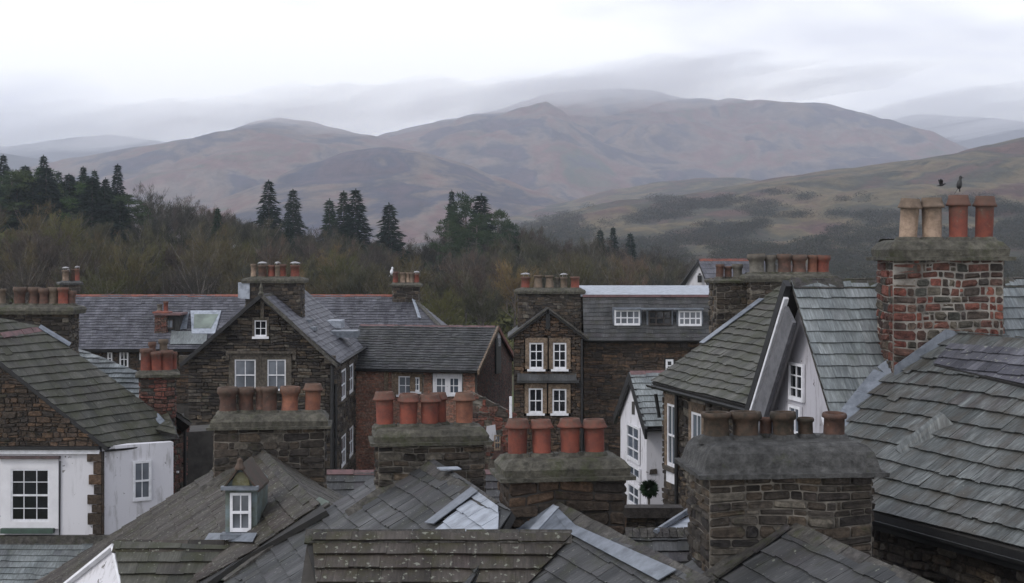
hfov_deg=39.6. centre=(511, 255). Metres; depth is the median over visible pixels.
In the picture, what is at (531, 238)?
bare tree
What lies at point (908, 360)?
stone house
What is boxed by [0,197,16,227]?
pine tree
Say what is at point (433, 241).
bare tree
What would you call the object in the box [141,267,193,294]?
bare tree
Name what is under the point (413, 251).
bare tree
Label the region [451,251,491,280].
bare tree
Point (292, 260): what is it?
bare tree
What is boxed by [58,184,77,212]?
pine tree
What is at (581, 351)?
tall stone house
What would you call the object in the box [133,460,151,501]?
window
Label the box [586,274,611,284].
bare tree
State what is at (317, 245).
bare tree
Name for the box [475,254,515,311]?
bare tree
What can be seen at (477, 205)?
spruce tree
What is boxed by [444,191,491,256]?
pine tree
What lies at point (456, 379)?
window
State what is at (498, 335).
window
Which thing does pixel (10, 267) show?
bare tree
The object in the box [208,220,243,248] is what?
bare tree
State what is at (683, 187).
hill
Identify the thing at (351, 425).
window
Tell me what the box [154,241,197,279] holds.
bare tree
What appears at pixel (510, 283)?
bare tree
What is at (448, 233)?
pine tree
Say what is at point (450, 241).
bare tree
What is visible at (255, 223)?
bare tree
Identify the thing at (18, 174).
pine tree
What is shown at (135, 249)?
bare tree
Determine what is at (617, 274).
bare tree
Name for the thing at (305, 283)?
bare tree
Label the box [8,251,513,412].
ground
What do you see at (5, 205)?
spruce tree
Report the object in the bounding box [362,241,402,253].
bare tree
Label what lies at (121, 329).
long slate house
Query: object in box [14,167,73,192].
pine tree
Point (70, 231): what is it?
bare tree
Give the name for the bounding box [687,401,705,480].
window
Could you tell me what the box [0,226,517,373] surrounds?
undergrowth
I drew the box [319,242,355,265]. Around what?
bare tree
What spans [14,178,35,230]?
spruce tree
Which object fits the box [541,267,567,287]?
bare tree
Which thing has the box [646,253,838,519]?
stone house
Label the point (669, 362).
window
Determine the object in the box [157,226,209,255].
bare tree
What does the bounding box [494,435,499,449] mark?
window
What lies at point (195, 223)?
bare tree
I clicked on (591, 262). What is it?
bare tree
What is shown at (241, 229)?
bare tree
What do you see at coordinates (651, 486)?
potted shrub
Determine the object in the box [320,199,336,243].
spruce tree
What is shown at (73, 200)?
pine tree
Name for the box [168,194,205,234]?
bare tree
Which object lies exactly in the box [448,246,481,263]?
bare tree
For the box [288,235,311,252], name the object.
bare tree
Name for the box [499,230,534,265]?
bare tree
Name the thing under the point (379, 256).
bare tree
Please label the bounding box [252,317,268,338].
window
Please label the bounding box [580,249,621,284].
bare tree
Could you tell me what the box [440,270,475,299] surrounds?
bare tree
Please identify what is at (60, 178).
spruce tree
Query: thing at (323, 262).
bare tree
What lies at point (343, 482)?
slate roofed house
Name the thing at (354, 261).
bare tree
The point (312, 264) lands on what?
bare tree
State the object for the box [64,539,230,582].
slate roofed house
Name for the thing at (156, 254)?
bare tree
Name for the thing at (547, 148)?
hill
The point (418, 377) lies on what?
window
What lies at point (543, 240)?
bare tree
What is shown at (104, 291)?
bare tree
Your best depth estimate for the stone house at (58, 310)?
46.36 m
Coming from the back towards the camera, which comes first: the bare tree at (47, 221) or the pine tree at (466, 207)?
the pine tree at (466, 207)
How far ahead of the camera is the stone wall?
27.90 m
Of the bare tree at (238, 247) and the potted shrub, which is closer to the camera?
the potted shrub
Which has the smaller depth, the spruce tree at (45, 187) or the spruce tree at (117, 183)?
the spruce tree at (45, 187)
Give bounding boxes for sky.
[0,0,1023,146]
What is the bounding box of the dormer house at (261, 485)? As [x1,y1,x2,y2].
[34,383,344,582]
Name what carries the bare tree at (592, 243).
on the ground
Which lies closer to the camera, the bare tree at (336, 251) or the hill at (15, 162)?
the bare tree at (336, 251)
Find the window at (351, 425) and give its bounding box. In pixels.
[348,420,354,461]
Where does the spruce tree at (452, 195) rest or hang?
on the ground
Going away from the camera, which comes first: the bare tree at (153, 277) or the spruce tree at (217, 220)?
the bare tree at (153, 277)
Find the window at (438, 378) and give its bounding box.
[433,373,450,396]
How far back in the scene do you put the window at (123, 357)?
82.00 m
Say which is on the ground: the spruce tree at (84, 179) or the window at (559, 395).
the spruce tree at (84, 179)
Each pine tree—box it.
[0,168,59,234]
[0,170,36,221]
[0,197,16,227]
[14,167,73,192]
[47,183,74,222]
[52,183,106,227]
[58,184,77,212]
[114,193,153,238]
[424,215,466,275]
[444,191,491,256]
[454,213,508,256]
[474,209,511,245]
[502,222,523,263]
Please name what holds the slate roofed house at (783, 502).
on the ground
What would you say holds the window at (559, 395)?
in the tall stone house at (581, 351)
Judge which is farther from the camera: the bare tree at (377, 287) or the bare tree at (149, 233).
the bare tree at (149, 233)
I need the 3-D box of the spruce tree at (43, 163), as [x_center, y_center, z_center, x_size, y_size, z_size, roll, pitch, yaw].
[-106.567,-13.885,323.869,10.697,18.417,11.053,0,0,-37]
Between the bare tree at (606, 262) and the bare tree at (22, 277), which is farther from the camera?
the bare tree at (606, 262)
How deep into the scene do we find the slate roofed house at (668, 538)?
23.34 m
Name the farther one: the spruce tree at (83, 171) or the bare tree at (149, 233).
the spruce tree at (83, 171)
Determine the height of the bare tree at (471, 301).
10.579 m
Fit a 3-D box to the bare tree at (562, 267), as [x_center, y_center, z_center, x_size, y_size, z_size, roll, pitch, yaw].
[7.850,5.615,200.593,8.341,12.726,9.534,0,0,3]
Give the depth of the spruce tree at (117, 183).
317.63 m
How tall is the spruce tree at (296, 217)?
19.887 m
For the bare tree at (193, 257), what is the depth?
188.12 m
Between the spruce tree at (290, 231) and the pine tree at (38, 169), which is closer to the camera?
the spruce tree at (290, 231)
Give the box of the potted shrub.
[638,478,658,503]
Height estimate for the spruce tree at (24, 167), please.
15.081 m
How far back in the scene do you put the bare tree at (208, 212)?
328.54 m
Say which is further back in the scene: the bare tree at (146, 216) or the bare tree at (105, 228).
the bare tree at (146, 216)
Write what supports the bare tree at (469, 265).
on the ground
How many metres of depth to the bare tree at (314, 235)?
310.05 m
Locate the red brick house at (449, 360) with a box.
[354,324,513,469]
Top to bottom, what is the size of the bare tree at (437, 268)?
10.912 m
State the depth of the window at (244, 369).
64.96 m
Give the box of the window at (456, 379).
[445,373,461,395]
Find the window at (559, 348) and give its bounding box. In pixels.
[549,338,570,370]
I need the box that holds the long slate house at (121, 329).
[56,266,446,418]
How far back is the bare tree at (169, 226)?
271.21 m
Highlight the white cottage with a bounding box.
[614,370,664,503]
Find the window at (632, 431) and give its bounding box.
[626,422,639,464]
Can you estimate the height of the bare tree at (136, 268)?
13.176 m
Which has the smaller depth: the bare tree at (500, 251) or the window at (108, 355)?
the window at (108, 355)
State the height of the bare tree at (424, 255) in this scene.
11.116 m
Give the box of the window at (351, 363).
[348,358,354,396]
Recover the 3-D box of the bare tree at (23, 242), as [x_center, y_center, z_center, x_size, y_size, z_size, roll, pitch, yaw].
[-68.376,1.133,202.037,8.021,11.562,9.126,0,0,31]
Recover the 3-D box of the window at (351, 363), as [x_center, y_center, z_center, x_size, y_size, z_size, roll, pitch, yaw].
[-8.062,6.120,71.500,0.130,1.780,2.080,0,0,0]
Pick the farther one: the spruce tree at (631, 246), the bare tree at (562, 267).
the spruce tree at (631, 246)
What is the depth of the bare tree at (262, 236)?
262.19 m
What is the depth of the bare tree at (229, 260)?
197.13 m
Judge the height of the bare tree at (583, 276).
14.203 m
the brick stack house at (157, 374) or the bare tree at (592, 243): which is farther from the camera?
the bare tree at (592, 243)
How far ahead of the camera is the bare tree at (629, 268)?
240.61 m
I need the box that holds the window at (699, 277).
[697,273,701,282]
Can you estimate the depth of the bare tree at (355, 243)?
304.14 m
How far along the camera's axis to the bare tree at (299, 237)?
303.46 m
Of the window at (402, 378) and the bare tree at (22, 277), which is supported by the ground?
the bare tree at (22, 277)
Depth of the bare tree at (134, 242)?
215.38 m
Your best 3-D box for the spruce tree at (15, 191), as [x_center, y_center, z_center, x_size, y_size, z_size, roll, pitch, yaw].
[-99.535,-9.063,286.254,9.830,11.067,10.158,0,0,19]
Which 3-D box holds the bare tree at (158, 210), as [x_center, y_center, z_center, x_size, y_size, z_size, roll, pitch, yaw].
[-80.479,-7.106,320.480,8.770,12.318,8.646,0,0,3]
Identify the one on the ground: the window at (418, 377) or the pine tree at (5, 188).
the pine tree at (5, 188)
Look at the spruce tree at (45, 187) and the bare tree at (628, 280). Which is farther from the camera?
the spruce tree at (45, 187)
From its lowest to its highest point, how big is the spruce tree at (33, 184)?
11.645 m
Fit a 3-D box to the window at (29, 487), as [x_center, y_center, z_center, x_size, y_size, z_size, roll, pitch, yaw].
[-13.188,6.559,38.945,1.053,1.439,0.050,0,0,0]
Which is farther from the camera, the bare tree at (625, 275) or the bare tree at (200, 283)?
the bare tree at (625, 275)
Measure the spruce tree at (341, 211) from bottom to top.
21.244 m
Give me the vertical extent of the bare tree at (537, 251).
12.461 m
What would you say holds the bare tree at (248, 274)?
on the ground
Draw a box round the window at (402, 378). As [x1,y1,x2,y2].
[396,372,414,396]
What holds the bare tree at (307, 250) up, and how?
on the ground
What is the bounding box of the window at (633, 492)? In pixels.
[628,481,639,503]
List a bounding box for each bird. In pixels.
[938,179,945,185]
[954,176,961,193]
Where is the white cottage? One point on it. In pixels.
(641, 439)
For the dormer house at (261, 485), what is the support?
on the ground
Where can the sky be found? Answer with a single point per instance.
(158, 70)
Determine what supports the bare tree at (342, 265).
on the ground
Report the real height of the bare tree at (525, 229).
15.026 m
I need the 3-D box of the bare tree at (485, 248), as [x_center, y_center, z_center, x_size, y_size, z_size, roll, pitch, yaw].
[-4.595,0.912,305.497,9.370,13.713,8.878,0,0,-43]
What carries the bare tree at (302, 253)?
on the ground
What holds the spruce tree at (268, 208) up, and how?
on the ground
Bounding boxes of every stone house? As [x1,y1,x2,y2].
[0,287,183,415]
[179,261,367,469]
[507,273,708,456]
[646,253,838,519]
[744,195,1023,582]
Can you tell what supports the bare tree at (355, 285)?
on the ground
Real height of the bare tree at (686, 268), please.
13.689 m
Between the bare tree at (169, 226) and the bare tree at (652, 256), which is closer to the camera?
the bare tree at (169, 226)
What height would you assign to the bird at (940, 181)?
0.122 m
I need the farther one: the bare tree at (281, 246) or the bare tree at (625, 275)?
the bare tree at (281, 246)
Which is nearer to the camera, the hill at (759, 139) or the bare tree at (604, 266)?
the bare tree at (604, 266)
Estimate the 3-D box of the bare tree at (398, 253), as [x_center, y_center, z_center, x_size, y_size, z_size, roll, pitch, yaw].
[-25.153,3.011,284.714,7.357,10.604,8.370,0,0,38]
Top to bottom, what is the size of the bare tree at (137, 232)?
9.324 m
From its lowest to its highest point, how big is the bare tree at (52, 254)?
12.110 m
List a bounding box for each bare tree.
[0,226,64,277]
[0,236,61,288]
[0,253,57,303]
[1,198,65,248]
[4,234,73,283]
[19,277,55,302]
[31,212,92,277]
[38,214,57,231]
[44,243,102,293]
[49,267,100,293]
[52,224,98,256]
[57,226,130,292]
[67,211,95,239]
[79,262,138,294]
[84,221,113,249]
[89,234,124,278]
[90,222,111,245]
[94,236,144,269]
[96,242,165,294]
[113,236,168,293]
[118,226,168,272]
[122,219,157,243]
[128,238,173,281]
[129,181,175,217]
[132,213,177,245]
[133,260,171,293]
[134,199,172,221]
[134,210,160,227]
[136,218,178,268]
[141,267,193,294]
[148,215,175,236]
[149,204,185,237]
[152,208,188,236]
[152,262,211,294]
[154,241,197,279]
[156,235,240,294]
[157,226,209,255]
[159,243,187,271]
[164,256,237,294]
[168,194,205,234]
[172,196,202,228]
[175,212,215,236]
[181,241,201,267]
[184,222,257,293]
[188,207,213,229]
[196,203,237,225]
[198,217,234,251]
[201,239,254,286]
[207,270,250,293]
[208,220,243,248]
[209,209,238,236]
[210,243,254,292]
[222,260,267,290]
[228,218,268,245]
[237,221,274,246]
[239,243,266,271]
[243,216,286,263]
[246,233,302,274]
[248,256,290,276]
[260,231,296,264]
[281,252,318,278]
[284,233,313,247]
[286,269,323,293]
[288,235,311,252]
[289,245,314,266]
[292,239,330,276]
[301,228,340,259]
[301,246,335,286]
[303,227,331,246]
[304,269,322,293]
[308,271,346,294]
[309,225,338,251]
[309,249,363,293]
[313,239,350,290]
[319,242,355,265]
[324,231,368,261]
[327,257,391,294]
[331,255,367,285]
[334,235,366,261]
[338,237,363,253]
[354,242,397,276]
[356,241,393,278]
[356,269,391,293]
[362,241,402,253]
[362,254,432,302]
[368,246,406,281]
[385,253,443,308]
[392,235,420,254]
[406,243,423,267]
[407,244,437,273]
[416,241,438,274]
[420,287,467,324]
[421,251,462,291]
[423,233,445,254]
[430,247,498,321]
[432,220,483,257]
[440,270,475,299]
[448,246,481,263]
[451,250,494,306]
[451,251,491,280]
[454,244,485,263]
[457,270,504,325]
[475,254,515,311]
[478,230,507,279]
[480,250,534,311]
[485,238,516,270]
[487,259,546,327]
[492,225,542,260]
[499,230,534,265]
[505,230,539,247]
[507,257,530,311]
[508,268,544,287]
[518,238,560,268]
[528,225,557,248]
[535,235,546,253]
[537,236,565,256]
[540,253,593,285]
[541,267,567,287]
[544,250,608,287]
[546,237,574,266]
[574,234,610,267]
[578,256,605,274]
[579,238,607,254]
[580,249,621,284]
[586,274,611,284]
[590,269,623,284]
[595,239,629,264]
[597,249,621,275]
[597,256,646,284]
[601,265,645,284]
[609,253,662,284]
[615,255,656,284]
[618,269,648,284]
[620,248,651,267]
[633,248,661,270]
[635,270,679,284]
[638,253,687,284]
[645,244,676,265]
[650,256,684,282]
[652,257,696,279]
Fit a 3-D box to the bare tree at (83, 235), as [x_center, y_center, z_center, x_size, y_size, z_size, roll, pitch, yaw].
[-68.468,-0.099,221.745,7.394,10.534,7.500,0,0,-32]
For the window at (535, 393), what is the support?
in the tall stone house at (581, 351)
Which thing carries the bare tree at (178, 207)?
on the ground
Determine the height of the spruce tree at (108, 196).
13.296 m
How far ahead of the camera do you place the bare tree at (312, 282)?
202.02 m
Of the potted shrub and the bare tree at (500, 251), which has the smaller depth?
the potted shrub
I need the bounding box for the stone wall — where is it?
[625,504,682,529]
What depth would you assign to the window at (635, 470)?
41.50 m
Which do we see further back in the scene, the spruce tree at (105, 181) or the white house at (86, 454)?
the spruce tree at (105, 181)
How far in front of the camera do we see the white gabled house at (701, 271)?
95.16 m
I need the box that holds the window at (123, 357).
[118,352,129,367]
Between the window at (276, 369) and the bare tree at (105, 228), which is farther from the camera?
the bare tree at (105, 228)
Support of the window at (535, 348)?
in the tall stone house at (581, 351)
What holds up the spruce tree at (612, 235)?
on the ground
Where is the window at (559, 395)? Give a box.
[548,384,570,415]
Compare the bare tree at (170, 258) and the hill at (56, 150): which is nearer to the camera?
the bare tree at (170, 258)
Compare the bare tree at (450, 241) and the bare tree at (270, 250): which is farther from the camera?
the bare tree at (450, 241)
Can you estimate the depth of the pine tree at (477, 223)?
295.17 m
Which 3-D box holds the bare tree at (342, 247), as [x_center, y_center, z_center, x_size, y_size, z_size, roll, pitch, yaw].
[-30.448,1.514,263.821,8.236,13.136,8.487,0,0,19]
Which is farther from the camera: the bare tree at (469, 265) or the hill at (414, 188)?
the hill at (414, 188)
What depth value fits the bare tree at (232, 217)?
308.50 m
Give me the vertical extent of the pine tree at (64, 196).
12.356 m
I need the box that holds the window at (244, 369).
[229,354,260,392]
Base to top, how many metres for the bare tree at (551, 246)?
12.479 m
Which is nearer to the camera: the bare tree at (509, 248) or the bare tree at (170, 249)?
the bare tree at (170, 249)
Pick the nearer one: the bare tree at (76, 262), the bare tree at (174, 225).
the bare tree at (76, 262)
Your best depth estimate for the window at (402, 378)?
73.13 m
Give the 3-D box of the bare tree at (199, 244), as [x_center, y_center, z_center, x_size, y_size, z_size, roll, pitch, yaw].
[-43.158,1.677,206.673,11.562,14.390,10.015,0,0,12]
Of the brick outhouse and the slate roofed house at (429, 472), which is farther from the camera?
the brick outhouse
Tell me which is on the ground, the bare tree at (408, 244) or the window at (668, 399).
the bare tree at (408, 244)
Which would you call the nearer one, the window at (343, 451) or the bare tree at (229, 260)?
the window at (343, 451)
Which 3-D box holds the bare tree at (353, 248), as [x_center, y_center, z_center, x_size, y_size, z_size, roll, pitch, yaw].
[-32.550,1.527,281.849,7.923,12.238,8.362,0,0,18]
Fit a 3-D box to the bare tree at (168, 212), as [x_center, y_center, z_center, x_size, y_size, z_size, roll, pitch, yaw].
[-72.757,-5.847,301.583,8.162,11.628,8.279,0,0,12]
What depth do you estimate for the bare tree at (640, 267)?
250.71 m
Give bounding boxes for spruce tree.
[0,154,11,184]
[0,188,17,232]
[1,183,28,232]
[12,182,54,229]
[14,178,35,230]
[15,167,73,229]
[19,165,31,184]
[36,155,48,182]
[42,184,69,233]
[54,171,62,185]
[61,173,86,216]
[62,176,131,243]
[77,166,86,182]
[78,175,90,193]
[90,169,101,192]
[90,184,125,244]
[102,177,110,191]
[106,200,142,245]
[110,164,133,217]
[210,208,223,257]
[251,180,284,239]
[277,189,306,242]
[285,221,299,271]
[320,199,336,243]
[327,190,353,243]
[336,188,374,263]
[371,202,409,281]
[439,190,457,277]
[459,194,498,263]
[596,228,605,261]
[604,226,618,259]
[622,234,637,261]
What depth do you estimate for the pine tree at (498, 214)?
309.48 m
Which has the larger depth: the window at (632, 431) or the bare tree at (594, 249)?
the bare tree at (594, 249)
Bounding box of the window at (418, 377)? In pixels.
[410,373,421,393]
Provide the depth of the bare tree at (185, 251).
217.35 m
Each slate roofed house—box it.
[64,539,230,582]
[222,391,515,582]
[301,529,572,582]
[326,469,499,501]
[489,417,714,582]
[625,509,689,564]
[674,410,933,582]
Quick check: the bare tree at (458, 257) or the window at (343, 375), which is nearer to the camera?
the window at (343, 375)
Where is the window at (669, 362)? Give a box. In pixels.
[666,359,672,369]
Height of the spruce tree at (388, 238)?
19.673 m
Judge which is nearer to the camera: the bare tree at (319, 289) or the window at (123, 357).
the window at (123, 357)
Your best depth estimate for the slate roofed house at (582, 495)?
20.39 m
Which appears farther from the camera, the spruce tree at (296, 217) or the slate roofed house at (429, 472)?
the spruce tree at (296, 217)
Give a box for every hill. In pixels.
[0,135,165,161]
[0,153,50,171]
[9,117,419,224]
[165,147,567,247]
[377,88,968,180]
[401,102,728,200]
[405,177,758,262]
[516,137,1023,273]
[894,114,1023,148]
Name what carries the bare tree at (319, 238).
on the ground
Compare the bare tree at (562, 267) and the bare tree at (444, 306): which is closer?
the bare tree at (444, 306)
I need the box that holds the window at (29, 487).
[11,469,48,521]
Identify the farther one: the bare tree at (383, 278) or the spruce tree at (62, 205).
the spruce tree at (62, 205)
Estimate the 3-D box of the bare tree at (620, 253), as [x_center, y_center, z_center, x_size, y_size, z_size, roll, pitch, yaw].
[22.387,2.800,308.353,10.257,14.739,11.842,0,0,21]
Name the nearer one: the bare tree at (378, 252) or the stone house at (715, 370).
the stone house at (715, 370)
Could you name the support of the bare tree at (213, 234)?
on the ground
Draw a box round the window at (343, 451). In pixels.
[340,428,347,468]
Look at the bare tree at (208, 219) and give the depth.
314.49 m
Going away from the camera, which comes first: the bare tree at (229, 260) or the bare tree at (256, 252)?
the bare tree at (229, 260)
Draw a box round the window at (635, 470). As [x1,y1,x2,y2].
[627,462,640,481]
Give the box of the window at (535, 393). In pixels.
[525,383,546,415]
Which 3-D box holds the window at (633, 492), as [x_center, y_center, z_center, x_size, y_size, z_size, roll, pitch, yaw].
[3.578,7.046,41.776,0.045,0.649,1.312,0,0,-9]
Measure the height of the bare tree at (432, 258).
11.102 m
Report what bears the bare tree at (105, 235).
on the ground
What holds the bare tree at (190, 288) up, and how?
on the ground
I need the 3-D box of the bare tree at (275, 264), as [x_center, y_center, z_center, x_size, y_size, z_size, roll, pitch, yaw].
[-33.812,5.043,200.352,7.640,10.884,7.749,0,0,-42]
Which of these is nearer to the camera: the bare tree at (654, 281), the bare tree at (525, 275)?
the bare tree at (654, 281)
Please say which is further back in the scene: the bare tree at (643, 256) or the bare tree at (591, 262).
the bare tree at (643, 256)
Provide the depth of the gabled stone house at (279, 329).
64.99 m
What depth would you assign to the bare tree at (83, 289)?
170.21 m
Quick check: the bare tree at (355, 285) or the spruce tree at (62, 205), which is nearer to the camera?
the bare tree at (355, 285)
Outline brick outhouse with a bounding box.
[471,391,516,469]
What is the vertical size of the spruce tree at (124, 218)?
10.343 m
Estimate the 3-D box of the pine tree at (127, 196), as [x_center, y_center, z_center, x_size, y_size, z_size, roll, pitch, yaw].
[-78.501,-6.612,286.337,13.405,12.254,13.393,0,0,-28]
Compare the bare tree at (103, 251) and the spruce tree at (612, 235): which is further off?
the spruce tree at (612, 235)
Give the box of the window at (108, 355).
[105,352,113,360]
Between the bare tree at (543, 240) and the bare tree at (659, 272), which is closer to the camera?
the bare tree at (659, 272)
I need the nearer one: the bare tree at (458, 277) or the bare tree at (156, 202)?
the bare tree at (458, 277)
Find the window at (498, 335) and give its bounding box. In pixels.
[497,332,500,345]
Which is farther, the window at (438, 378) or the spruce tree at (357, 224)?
the spruce tree at (357, 224)
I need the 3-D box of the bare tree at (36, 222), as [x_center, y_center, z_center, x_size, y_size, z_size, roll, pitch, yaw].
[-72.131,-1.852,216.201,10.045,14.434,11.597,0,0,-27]
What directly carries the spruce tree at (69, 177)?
on the ground
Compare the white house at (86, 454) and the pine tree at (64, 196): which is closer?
the white house at (86, 454)
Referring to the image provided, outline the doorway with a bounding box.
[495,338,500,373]
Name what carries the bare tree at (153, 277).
on the ground
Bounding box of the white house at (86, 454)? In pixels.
[0,318,175,582]
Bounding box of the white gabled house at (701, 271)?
[680,258,764,284]
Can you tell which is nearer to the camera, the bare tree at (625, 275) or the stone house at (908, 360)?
the stone house at (908, 360)
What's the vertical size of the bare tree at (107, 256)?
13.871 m
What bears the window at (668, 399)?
in the stone house at (715, 370)
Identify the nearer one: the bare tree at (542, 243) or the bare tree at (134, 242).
the bare tree at (134, 242)
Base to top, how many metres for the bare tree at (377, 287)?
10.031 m
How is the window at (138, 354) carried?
in the long slate house at (121, 329)
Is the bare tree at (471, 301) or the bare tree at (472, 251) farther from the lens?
the bare tree at (472, 251)
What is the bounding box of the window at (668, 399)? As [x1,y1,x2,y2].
[663,394,678,473]
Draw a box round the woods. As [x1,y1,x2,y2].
[502,186,1023,278]
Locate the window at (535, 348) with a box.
[525,338,546,370]
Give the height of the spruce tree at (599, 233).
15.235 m
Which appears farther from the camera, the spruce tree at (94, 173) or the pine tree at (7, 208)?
the spruce tree at (94, 173)
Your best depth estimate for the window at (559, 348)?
69.95 m
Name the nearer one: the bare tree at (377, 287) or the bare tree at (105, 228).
the bare tree at (377, 287)
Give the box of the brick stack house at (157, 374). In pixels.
[135,339,213,493]
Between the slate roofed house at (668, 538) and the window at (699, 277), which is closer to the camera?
the slate roofed house at (668, 538)
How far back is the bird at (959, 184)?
22.98 m
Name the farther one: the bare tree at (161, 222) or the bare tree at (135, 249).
the bare tree at (161, 222)
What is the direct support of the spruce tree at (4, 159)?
on the ground
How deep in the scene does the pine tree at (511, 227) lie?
303.08 m
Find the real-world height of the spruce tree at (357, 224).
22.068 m
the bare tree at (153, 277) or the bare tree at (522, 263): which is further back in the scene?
the bare tree at (522, 263)
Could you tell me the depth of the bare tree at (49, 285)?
169.53 m
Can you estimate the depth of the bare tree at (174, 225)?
286.69 m
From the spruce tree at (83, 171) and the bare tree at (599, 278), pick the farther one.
the spruce tree at (83, 171)
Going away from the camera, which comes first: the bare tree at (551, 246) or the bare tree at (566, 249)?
the bare tree at (551, 246)
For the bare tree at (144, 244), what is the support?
on the ground
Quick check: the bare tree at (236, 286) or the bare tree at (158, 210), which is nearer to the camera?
the bare tree at (236, 286)
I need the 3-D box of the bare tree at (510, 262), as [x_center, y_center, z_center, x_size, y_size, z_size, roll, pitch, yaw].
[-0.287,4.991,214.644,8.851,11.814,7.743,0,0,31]
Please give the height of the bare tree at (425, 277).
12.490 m
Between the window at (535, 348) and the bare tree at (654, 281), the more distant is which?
the bare tree at (654, 281)
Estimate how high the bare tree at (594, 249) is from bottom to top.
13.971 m
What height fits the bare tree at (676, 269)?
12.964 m
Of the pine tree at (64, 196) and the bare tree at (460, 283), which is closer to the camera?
the bare tree at (460, 283)
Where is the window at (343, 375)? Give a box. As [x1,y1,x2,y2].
[340,363,347,403]
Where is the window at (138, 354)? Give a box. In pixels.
[137,352,140,359]
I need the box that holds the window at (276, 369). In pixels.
[261,354,291,392]
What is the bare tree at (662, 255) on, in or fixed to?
on the ground
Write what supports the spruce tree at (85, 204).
on the ground
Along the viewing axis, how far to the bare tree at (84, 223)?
266.78 m
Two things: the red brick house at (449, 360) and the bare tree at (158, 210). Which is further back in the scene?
the bare tree at (158, 210)

